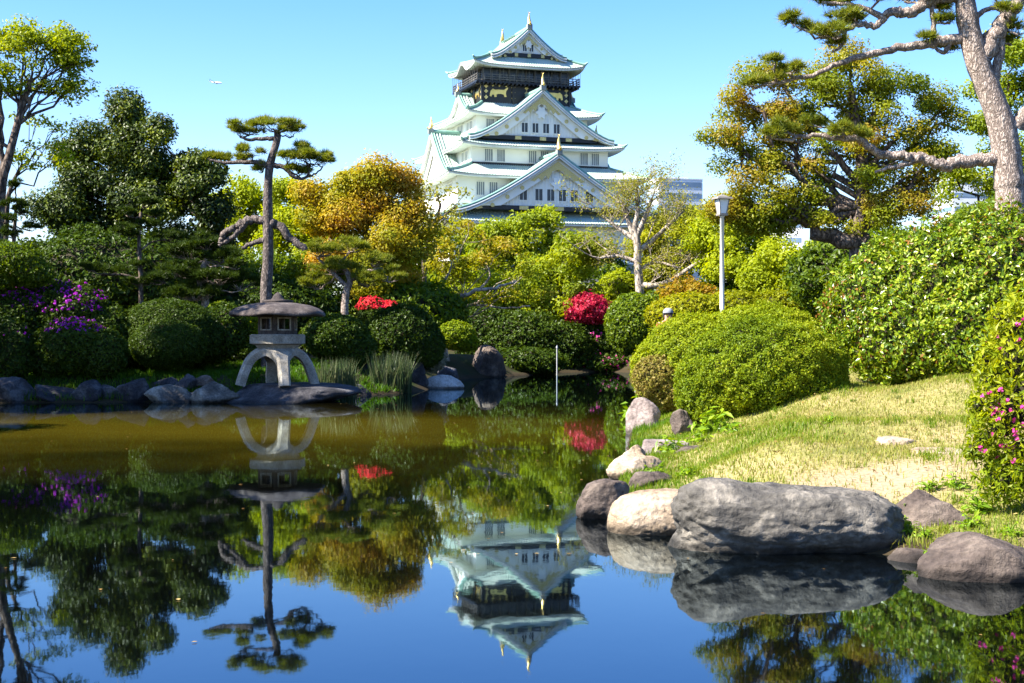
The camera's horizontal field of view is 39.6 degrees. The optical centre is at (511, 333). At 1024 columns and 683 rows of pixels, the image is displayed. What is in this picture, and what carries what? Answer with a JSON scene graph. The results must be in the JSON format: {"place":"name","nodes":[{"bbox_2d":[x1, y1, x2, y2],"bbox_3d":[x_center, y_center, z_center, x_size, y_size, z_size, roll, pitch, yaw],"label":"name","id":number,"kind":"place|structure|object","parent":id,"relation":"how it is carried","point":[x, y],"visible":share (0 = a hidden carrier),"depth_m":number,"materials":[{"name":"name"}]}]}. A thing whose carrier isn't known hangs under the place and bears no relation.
{"place":"outdoors","nodes":[
{"label":"outdoors","id":0,"kind":"place"},
{"bbox_2d":[0,372,1023,682],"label":"pond water","id":1,"kind":"structure","parent":0,"point":[350,542],"depth_m":9.62,"materials":[{"name":"blue liquid"}]},
{"bbox_2d":[226,382,362,403],"bbox_3d":[-5.441,1.576,33.972,3.691,0.818,2.980,0,0,0],"label":"lantern rock","id":2,"kind":"object","parent":1,"relation":"in","point":[293,393],"visible":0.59,"depth_m":33.04,"materials":[{"name":"stone"}]},
{"bbox_2d":[229,292,324,387],"bbox_3d":[-5.600,0.124,34.000,2.274,2.257,2.354,0,0,-10],"label":"stone lantern","id":3,"kind":"object","parent":2,"relation":"on","point":[277,343],"visible":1,"depth_m":33.56,"materials":[{"name":"stone"}]},
{"bbox_2d":[260,317,296,329],"bbox_3d":[-5.600,-0.240,34.000,0.928,0.310,0.945,0,0,-10],"label":"window frame","id":4,"kind":"structure","parent":3,"relation":"in","point":[261,318],"depth_m":33.66,"materials":[{"name":"stone"}]},
{"bbox_2d":[426,375,463,388],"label":"water stone","id":5,"kind":"object","parent":1,"relation":"in","point":[443,382],"visible":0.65,"depth_m":41.46,"materials":[{"name":"grey stone"}]},
{"bbox_2d":[437,366,458,378],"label":"shore rock","id":6,"kind":"object","parent":1,"relation":"in","point":[450,371],"visible":0.51,"depth_m":44.01,"materials":[{"name":"stone"}]},
{"bbox_2d":[576,479,629,518],"bbox_3d":[0.797,1.469,12.414,0.473,0.418,0.265,0,0,-13],"label":"shore rock","id":7,"kind":"object","parent":1,"relation":"in","point":[597,498],"visible":0.64,"depth_m":12.30,"materials":[{"name":"grey stone"}]},
{"bbox_2d":[0,346,1023,554],"bbox_3d":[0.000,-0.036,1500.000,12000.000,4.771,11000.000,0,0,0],"label":"ground","id":8,"kind":"structure","parent":0,"point":[462,365],"depth_m":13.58,"materials":[{"name":"green plant"}]},
{"bbox_2d":[0,376,34,402],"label":"shore rock","id":9,"kind":"object","parent":8,"relation":"on","point":[14,389],"visible":0.62,"depth_m":32.97,"materials":[{"name":"stone"}]},
{"bbox_2d":[0,314,36,378],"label":"azalea bush","id":10,"kind":"object","parent":8,"relation":"on","point":[16,341],"visible":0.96,"depth_m":33.85,"materials":[{"name":"green plant"}]},
{"bbox_2d":[0,176,44,252],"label":"cloud pine","id":11,"kind":"object","parent":8,"relation":"on","point":[12,217],"visible":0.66,"depth_m":36.86,"materials":[{"name":"green plant"}]},
{"bbox_2d":[0,239,59,294],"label":"maple bush","id":12,"kind":"object","parent":8,"relation":"on","point":[24,265],"visible":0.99,"depth_m":35.62,"materials":[{"name":"green plant"}]},
{"bbox_2d":[3,111,76,239],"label":"airy tree","id":13,"kind":"object","parent":8,"relation":"on","point":[22,157],"visible":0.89,"depth_m":40.96,"materials":[{"name":"green plant"}]},
{"bbox_2d":[0,13,100,238],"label":"airy tree","id":14,"kind":"object","parent":8,"relation":"on","point":[61,45],"visible":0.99,"depth_m":39.89,"materials":[{"name":"green plant"}]},
{"bbox_2d":[35,384,74,401],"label":"shore rock","id":15,"kind":"object","parent":8,"relation":"on","point":[49,397],"visible":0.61,"depth_m":33.24,"materials":[{"name":"stone"}]},
{"bbox_2d":[0,278,129,349],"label":"azalea bush","id":16,"kind":"object","parent":8,"relation":"on","point":[36,307],"visible":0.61,"depth_m":35.82,"materials":[{"name":"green plant"}]},
{"bbox_2d":[29,314,130,379],"bbox_3d":[-10.600,0.313,34.646,2.455,1.612,1.887,0,0,-25],"label":"azalea bush","id":17,"kind":"object","parent":8,"relation":"on","point":[61,347],"visible":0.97,"depth_m":34.14,"materials":[{"name":"green plant"}]},
{"bbox_2d":[70,379,101,401],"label":"shore rock","id":18,"kind":"object","parent":8,"relation":"on","point":[85,390],"visible":0.72,"depth_m":33.15,"materials":[{"name":"stone"}]},
{"bbox_2d":[17,82,185,238],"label":"dark evergreen","id":19,"kind":"object","parent":8,"relation":"on","point":[124,153],"visible":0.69,"depth_m":46.08,"materials":[{"name":"green plant"}]},
{"bbox_2d":[101,384,119,398],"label":"shore rock","id":20,"kind":"object","parent":8,"relation":"on","point":[108,389],"visible":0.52,"depth_m":33.36,"materials":[{"name":"stone"}]},
{"bbox_2d":[17,219,233,308],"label":"undergrowth bush","id":21,"kind":"object","parent":8,"relation":"on","point":[65,254],"visible":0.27,"depth_m":42.95,"materials":[{"name":"green plant"}]},
{"bbox_2d":[116,378,148,402],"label":"shore rock","id":22,"kind":"object","parent":8,"relation":"on","point":[133,391],"visible":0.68,"depth_m":33.27,"materials":[{"name":"stone"}]},
{"bbox_2d":[75,191,191,369],"bbox_3d":[-10.089,-1.337,38.069,3.018,5.012,1.343,0,0,0],"label":"cloud pine","id":23,"kind":"object","parent":8,"relation":"on","point":[140,278],"visible":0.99,"depth_m":37.90,"materials":[{"name":"green plant"}]},
{"bbox_2d":[144,384,191,402],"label":"shore rock","id":24,"kind":"object","parent":8,"relation":"on","point":[167,393],"visible":0.68,"depth_m":33.12,"materials":[{"name":"grey stone"}]},
{"bbox_2d":[128,318,208,370],"bbox_3d":[-8.598,0.263,35.575,2.031,1.370,1.847,0,0,0],"label":"clipped bush","id":25,"kind":"object","parent":8,"relation":"on","point":[168,344],"visible":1,"depth_m":35.04,"materials":[{"name":"green plant"}]},
{"bbox_2d":[121,295,224,361],"bbox_3d":[-8.901,-0.134,37.010,2.880,1.792,2.546,0,0,0],"label":"clipped bush","id":26,"kind":"object","parent":8,"relation":"on","point":[205,321],"visible":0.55,"depth_m":36.38,"materials":[{"name":"green plant"}]},
{"bbox_2d":[125,111,241,260],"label":"dark evergreen","id":27,"kind":"object","parent":8,"relation":"on","point":[196,177],"visible":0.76,"depth_m":45.44,"materials":[{"name":"green plant"}]},
{"bbox_2d":[175,374,196,388],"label":"shore rock","id":28,"kind":"object","parent":8,"relation":"on","point":[185,380],"visible":0.48,"depth_m":34.01,"materials":[{"name":"stone"}]},
{"bbox_2d":[196,375,214,387],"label":"shore rock","id":29,"kind":"object","parent":8,"relation":"on","point":[202,380],"visible":0.45,"depth_m":34.12,"materials":[{"name":"grey stone"}]},
{"bbox_2d":[152,229,260,307],"bbox_3d":[-8.543,-1.009,39.997,3.271,3.973,2.066,0,0,0],"label":"spreading pine","id":30,"kind":"object","parent":8,"relation":"on","point":[204,286],"visible":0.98,"depth_m":39.76,"materials":[{"name":"green plant"}]},
{"bbox_2d":[20,357,398,400],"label":"shore grass","id":31,"kind":"structure","parent":8,"relation":"on","point":[231,372],"depth_m":35.33,"materials":[{"name":"green plant"}]},
{"bbox_2d":[189,381,239,402],"bbox_3d":[-6.939,1.445,33.152,1.158,0.673,0.780,0,0,23],"label":"shore rock","id":32,"kind":"object","parent":8,"relation":"on","point":[212,392],"visible":0.7,"depth_m":32.99,"materials":[{"name":"grey stone"}]},
{"bbox_2d":[199,301,249,364],"bbox_3d":[-7.820,-0.024,37.994,1.636,1.716,1.264,0,0,0],"label":"clipped bush","id":33,"kind":"object","parent":8,"relation":"on","point":[236,332],"visible":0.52,"depth_m":37.70,"materials":[{"name":"green plant"}]},
{"bbox_2d":[205,299,257,342],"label":"clipped bush","id":34,"kind":"object","parent":8,"relation":"on","point":[252,323],"visible":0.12,"depth_m":38.82,"materials":[{"name":"green plant"}]},
{"bbox_2d":[204,343,260,364],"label":"dark bush","id":35,"kind":"object","parent":8,"relation":"on","point":[246,351],"visible":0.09,"depth_m":39.71,"materials":[{"name":"green plant"}]},
{"bbox_2d":[210,169,289,261],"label":"lime tree","id":36,"kind":"object","parent":8,"relation":"on","point":[249,197],"visible":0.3,"depth_m":53.40,"materials":[{"name":"green plant"}]},
{"bbox_2d":[201,113,336,367],"bbox_3d":[-6.506,-2.415,37.959,3.810,7.014,1.622,0,0,0],"label":"pine tree","id":37,"kind":"object","parent":8,"relation":"on","point":[304,150],"visible":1,"depth_m":37.91,"materials":[{"name":"green plant"}]},
{"bbox_2d":[209,266,340,351],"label":"undergrowth bush","id":38,"kind":"object","parent":8,"relation":"on","point":[324,300],"visible":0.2,"depth_m":45.65,"materials":[{"name":"green plant"}]},
{"bbox_2d":[214,248,363,304],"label":"leafy tree","id":39,"kind":"object","parent":8,"relation":"on","point":[294,266],"visible":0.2,"depth_m":49.44,"materials":[{"name":"green plant"}]},
{"bbox_2d":[249,175,352,349],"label":"lime tree","id":40,"kind":"object","parent":8,"relation":"on","point":[281,212],"visible":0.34,"depth_m":51.70,"materials":[{"name":"green plant"}]},
{"bbox_2d":[298,311,378,367],"bbox_3d":[-4.768,0.168,38.988,2.213,1.602,1.855,0,0,0],"label":"clipped bush","id":41,"kind":"object","parent":8,"relation":"on","point":[339,335],"visible":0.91,"depth_m":38.47,"materials":[{"name":"green plant"}]},
{"bbox_2d":[316,356,363,397],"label":"iris clump","id":42,"kind":"object","parent":8,"relation":"on","point":[346,376],"visible":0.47,"depth_m":35.79,"materials":[{"name":"green plant"}]},
{"bbox_2d":[294,234,409,314],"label":"spreading pine","id":43,"kind":"object","parent":8,"relation":"on","point":[361,275],"visible":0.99,"depth_m":40.88,"materials":[{"name":"green plant"}]},
{"bbox_2d":[283,148,447,299],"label":"copper tree","id":44,"kind":"object","parent":8,"relation":"on","point":[354,201],"visible":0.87,"depth_m":48.36,"materials":[{"name":"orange plant"}]},
{"bbox_2d":[354,295,396,322],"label":"scarlet azalea","id":45,"kind":"object","parent":8,"relation":"on","point":[367,308],"visible":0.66,"depth_m":42.69,"materials":[{"name":"red plant"}]},
{"bbox_2d":[356,350,422,393],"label":"iris clump","id":46,"kind":"object","parent":8,"relation":"on","point":[398,375],"visible":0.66,"depth_m":38.26,"materials":[{"name":"green plant"}]},
{"bbox_2d":[364,302,446,368],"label":"clipped bush","id":47,"kind":"object","parent":8,"relation":"on","point":[400,327],"visible":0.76,"depth_m":40.89,"materials":[{"name":"green plant"}]},
{"bbox_2d":[337,275,476,327],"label":"undergrowth bush","id":48,"kind":"object","parent":8,"relation":"on","point":[439,303],"visible":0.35,"depth_m":48.81,"materials":[{"name":"green plant"}]},
{"bbox_2d":[410,361,428,386],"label":"shore rock","id":49,"kind":"object","parent":8,"relation":"on","point":[419,376],"visible":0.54,"depth_m":41.16,"materials":[{"name":"stone"}]},
{"bbox_2d":[425,352,448,373],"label":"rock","id":50,"kind":"object","parent":8,"relation":"on","point":[440,365],"visible":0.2,"depth_m":42.44,"materials":[{"name":"grey stone"}]},
{"bbox_2d":[403,180,473,282],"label":"thin tree","id":51,"kind":"object","parent":8,"relation":"on","point":[445,213],"visible":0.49,"depth_m":60.01,"materials":[{"name":"green plant"}]},
{"bbox_2d":[439,319,479,351],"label":"clipped bush","id":52,"kind":"object","parent":8,"relation":"on","point":[461,335],"visible":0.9,"depth_m":45.65,"materials":[{"name":"green plant"}]},
{"bbox_2d":[422,218,555,360],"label":"bronze maple","id":53,"kind":"object","parent":8,"relation":"on","point":[467,275],"visible":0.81,"depth_m":51.96,"materials":[{"name":"green plant"}]},
{"bbox_2d":[472,345,505,377],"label":"shore rock","id":54,"kind":"object","parent":8,"relation":"on","point":[488,360],"visible":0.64,"depth_m":52.29,"materials":[{"name":"grey stone"}]},
{"bbox_2d":[399,227,633,296],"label":"leafy tree","id":55,"kind":"object","parent":8,"relation":"on","point":[619,265],"visible":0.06,"depth_m":69.25,"materials":[{"name":"green plant"}]},
{"bbox_2d":[452,306,596,374],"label":"dark bush","id":56,"kind":"object","parent":8,"relation":"on","point":[522,340],"visible":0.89,"depth_m":59.21,"materials":[{"name":"green plant"}]},
{"bbox_2d":[449,227,606,316],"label":"leafy tree","id":57,"kind":"object","parent":8,"relation":"on","point":[559,279],"visible":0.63,"depth_m":61.34,"materials":[{"name":"green plant"}]},
{"bbox_2d":[460,203,598,287],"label":"leafy tree","id":58,"kind":"object","parent":8,"relation":"on","point":[522,227],"visible":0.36,"depth_m":65.38,"materials":[{"name":"green plant"}]},
{"bbox_2d":[411,12,676,289],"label":"castle keep","id":59,"kind":"structure","parent":8,"relation":"on","point":[514,132],"depth_m":256.69,"materials":[{"name":"paint"}]},
{"bbox_2d":[522,267,645,322],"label":"lime bush","id":60,"kind":"object","parent":8,"relation":"on","point":[617,283],"visible":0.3,"depth_m":63.37,"materials":[{"name":"green plant"}]},
{"bbox_2d":[563,289,611,324],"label":"red maple shrub","id":61,"kind":"object","parent":8,"relation":"on","point":[588,308],"visible":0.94,"depth_m":60.51,"materials":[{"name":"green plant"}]},
{"bbox_2d":[570,322,629,371],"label":"dark bush","id":62,"kind":"object","parent":8,"relation":"on","point":[605,357],"visible":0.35,"depth_m":60.27,"materials":[{"name":"green plant"}]},
{"bbox_2d":[603,291,656,355],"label":"round bush","id":63,"kind":"object","parent":8,"relation":"on","point":[625,328],"visible":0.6,"depth_m":56.27,"materials":[{"name":"green plant"}]},
{"bbox_2d":[606,454,661,479],"bbox_3d":[1.372,1.535,15.680,0.604,0.400,0.497,0,0,25],"label":"shore rock","id":64,"kind":"object","parent":8,"relation":"on","point":[621,463],"visible":0.48,"depth_m":15.61,"materials":[{"name":"stone"}]},
{"bbox_2d":[623,445,645,455],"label":"shore rock","id":65,"kind":"object","parent":8,"relation":"on","point":[636,449],"visible":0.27,"depth_m":17.04,"materials":[{"name":"stone"}]},
{"bbox_2d":[607,488,677,535],"bbox_3d":[1.186,1.500,11.551,0.835,0.496,0.598,0,0,0],"label":"shore rock","id":66,"kind":"object","parent":8,"relation":"on","point":[647,512],"visible":0.45,"depth_m":11.32,"materials":[{"name":"stone"}]},
{"bbox_2d":[626,397,660,433],"bbox_3d":[2.104,1.448,22.879,0.565,0.869,0.568,0,0,0],"label":"shore rock","id":67,"kind":"object","parent":8,"relation":"on","point":[641,410],"visible":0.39,"depth_m":22.75,"materials":[{"name":"stone"}]},
{"bbox_2d":[551,148,746,293],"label":"spring tree","id":68,"kind":"object","parent":8,"relation":"on","point":[635,227],"visible":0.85,"depth_m":59.92,"materials":[{"name":"green plant"}]},
{"bbox_2d":[629,471,671,487],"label":"shore rock","id":69,"kind":"object","parent":8,"relation":"on","point":[639,477],"visible":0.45,"depth_m":13.95,"materials":[{"name":"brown stone"}]},
{"bbox_2d":[628,353,677,412],"bbox_3d":[2.701,0.851,24.994,1.352,1.094,0.912,0,0,0],"label":"clipped azalea","id":70,"kind":"object","parent":8,"relation":"on","point":[651,381],"visible":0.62,"depth_m":24.74,"materials":[{"name":"yellow plant"}]},
{"bbox_2d":[642,439,688,454],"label":"shore rock","id":71,"kind":"object","parent":8,"relation":"on","point":[647,444],"visible":0.27,"depth_m":17.64,"materials":[{"name":"stone"}]},
{"bbox_2d":[617,204,715,297],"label":"lime tree","id":72,"kind":"object","parent":8,"relation":"on","point":[647,277],"visible":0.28,"depth_m":63.28,"materials":[{"name":"green plant"}]},
{"bbox_2d":[652,435,684,451],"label":"weed plant","id":73,"kind":"object","parent":8,"relation":"on","point":[669,446],"visible":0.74,"depth_m":17.51,"materials":[{"name":"green plant"}]},
{"bbox_2d":[648,177,702,281],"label":"office block","id":74,"kind":"structure","parent":8,"relation":"on","point":[695,186],"depth_m":614.07,"materials":[{"name":"concrete"}]},
{"bbox_2d":[670,409,694,434],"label":"shore rock","id":75,"kind":"object","parent":8,"relation":"on","point":[680,420],"visible":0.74,"depth_m":19.60,"materials":[{"name":"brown stone"}]},
{"bbox_2d":[654,271,718,300],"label":"shrub","id":76,"kind":"object","parent":8,"relation":"on","point":[690,287],"visible":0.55,"depth_m":51.81,"materials":[{"name":"orange plant"}]},
{"bbox_2d":[684,428,713,443],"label":"weed plant","id":77,"kind":"object","parent":8,"relation":"on","point":[697,437],"visible":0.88,"depth_m":17.79,"materials":[{"name":"green plant"}]},
{"bbox_2d":[687,406,741,434],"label":"weed plant","id":78,"kind":"object","parent":8,"relation":"on","point":[707,426],"visible":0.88,"depth_m":18.52,"materials":[{"name":"green plant"}]},
{"bbox_2d":[711,194,732,309],"bbox_3d":[4.873,-1.154,33.000,0.380,4.212,0.380,0,0,-17],"label":"street lamp","id":79,"kind":"object","parent":8,"relation":"on","point":[721,203],"visible":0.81,"depth_m":32.95,"materials":[{"name":"metal"}]},
{"bbox_2d":[629,298,829,414],"bbox_3d":[3.929,0.447,25.503,3.677,2.187,2.259,0,0,0],"label":"clipped azalea","id":80,"kind":"object","parent":8,"relation":"on","point":[671,339],"visible":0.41,"depth_m":25.13,"materials":[{"name":"green plant"}]},
{"bbox_2d":[643,288,818,328],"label":"background bush","id":81,"kind":"object","parent":8,"relation":"on","point":[691,301],"visible":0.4,"depth_m":45.39,"materials":[{"name":"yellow plant"}]},
{"bbox_2d":[678,209,790,288],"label":"lime tree","id":82,"kind":"object","parent":8,"relation":"on","point":[737,252],"visible":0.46,"depth_m":57.50,"materials":[{"name":"green plant"}]},
{"bbox_2d":[653,278,820,322],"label":"undergrowth bush","id":83,"kind":"object","parent":8,"relation":"on","point":[730,286],"visible":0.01,"depth_m":58.41,"materials":[{"name":"green plant"}]},
{"bbox_2d":[672,309,851,427],"bbox_3d":[3.514,0.504,19.994,2.542,1.699,2.126,0,0,0],"label":"clipped azalea","id":84,"kind":"object","parent":8,"relation":"on","point":[740,365],"visible":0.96,"depth_m":19.35,"materials":[{"name":"green plant"}]},
{"bbox_2d":[733,233,824,314],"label":"lime tree","id":85,"kind":"object","parent":8,"relation":"on","point":[758,275],"visible":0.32,"depth_m":47.48,"materials":[{"name":"green plant"}]},
{"bbox_2d":[765,204,802,249],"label":"office block","id":86,"kind":"structure","parent":8,"relation":"on","point":[799,239],"depth_m":512.85,"materials":[{"name":"concrete"}]},
{"bbox_2d":[668,477,905,554],"bbox_3d":[2.068,1.446,10.664,1.778,0.756,0.869,0,0,0],"label":"shore rock","id":87,"kind":"object","parent":8,"relation":"on","point":[718,515],"visible":0.82,"depth_m":10.31,"materials":[{"name":"grey stone"}]},
{"bbox_2d":[689,33,977,265],"bbox_3d":[8.658,-3.532,37.933,7.847,9.037,3.174,0,0,0],"label":"broadleaf tree","id":88,"kind":"object","parent":8,"relation":"on","point":[864,211],"visible":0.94,"depth_m":37.77,"materials":[{"name":"green plant"}]},
{"bbox_2d":[673,376,1016,530],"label":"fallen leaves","id":89,"kind":"object","parent":8,"relation":"on","point":[844,434],"visible":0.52,"depth_m":14.45,"materials":[{"name":"plant"}]},
{"bbox_2d":[775,223,932,316],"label":"undergrowth bush","id":90,"kind":"object","parent":8,"relation":"on","point":[809,275],"visible":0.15,"depth_m":43.28,"materials":[{"name":"green plant"}]},
{"bbox_2d":[736,0,1023,226],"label":"garden pine","id":91,"kind":"object","parent":8,"relation":"on","point":[980,52],"visible":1,"depth_m":23.90,"materials":[{"name":"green plant"}]},
{"bbox_2d":[875,436,915,444],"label":"stepping stone","id":92,"kind":"object","parent":8,"relation":"on","point":[892,440],"visible":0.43,"depth_m":14.02,"materials":[{"name":"stone"}]},
{"bbox_2d":[887,547,926,562],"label":"shore rock","id":93,"kind":"object","parent":8,"relation":"on","point":[908,555],"visible":0.33,"depth_m":10.03,"materials":[{"name":"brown stone"}]},
{"bbox_2d":[813,192,1023,385],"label":"glossy hedge","id":94,"kind":"object","parent":8,"relation":"on","point":[915,305],"visible":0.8,"depth_m":20.00,"materials":[{"name":"green plant"}]},
{"bbox_2d":[915,477,939,490],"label":"weed plant","id":95,"kind":"object","parent":8,"relation":"on","point":[927,487],"visible":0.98,"depth_m":11.59,"materials":[{"name":"green plant"}]},
{"bbox_2d":[896,489,974,527],"bbox_3d":[3.203,1.531,10.853,0.952,0.667,0.504,0,0,0],"label":"shore rock","id":96,"kind":"object","parent":8,"relation":"on","point":[923,507],"visible":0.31,"depth_m":10.76,"materials":[{"name":"grey stone"}]},
{"bbox_2d":[937,471,971,488],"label":"weed plant","id":97,"kind":"object","parent":8,"relation":"on","point":[953,482],"visible":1,"depth_m":11.56,"materials":[{"name":"green plant"}]},
{"bbox_2d":[934,173,991,222],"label":"office block","id":98,"kind":"structure","parent":8,"relation":"on","point":[969,198],"depth_m":550.02,"materials":[{"name":"concrete"}]},
{"bbox_2d":[939,191,994,232],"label":"undergrowth bush","id":99,"kind":"object","parent":8,"relation":"on","point":[962,213],"visible":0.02,"depth_m":35.61,"materials":[{"name":"green plant"}]},
{"bbox_2d":[951,512,984,529],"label":"weed plant","id":100,"kind":"object","parent":8,"relation":"on","point":[970,522],"visible":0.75,"depth_m":10.49,"materials":[{"name":"green plant"}]},
{"bbox_2d":[917,531,1023,582],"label":"shore rock","id":101,"kind":"object","parent":8,"relation":"on","point":[968,556],"visible":0.74,"depth_m":9.23,"materials":[{"name":"grey stone"}]},
{"bbox_2d":[928,24,1023,212],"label":"leafy tree","id":102,"kind":"object","parent":8,"relation":"on","point":[1010,82],"visible":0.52,"depth_m":43.74,"materials":[{"name":"green plant"}]},
{"bbox_2d":[957,489,1004,515],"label":"weed plant","id":103,"kind":"object","parent":8,"relation":"on","point":[982,507],"visible":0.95,"depth_m":10.86,"materials":[{"name":"green plant"}]},
{"bbox_2d":[957,262,1023,512],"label":"flowering azalea","id":104,"kind":"object","parent":8,"relation":"on","point":[1003,413],"visible":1,"depth_m":10.72,"materials":[{"name":"green plant"}]},
{"bbox_2d":[999,521,1022,536],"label":"weed plant","id":105,"kind":"object","parent":8,"relation":"on","point":[1008,530],"visible":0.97,"depth_m":10.18,"materials":[{"name":"green plant"}]},
{"bbox_2d":[0,0,1023,294],"label":"sky","id":106,"kind":"structure","parent":0,"point":[371,75],"materials":[{"name":"blue"}]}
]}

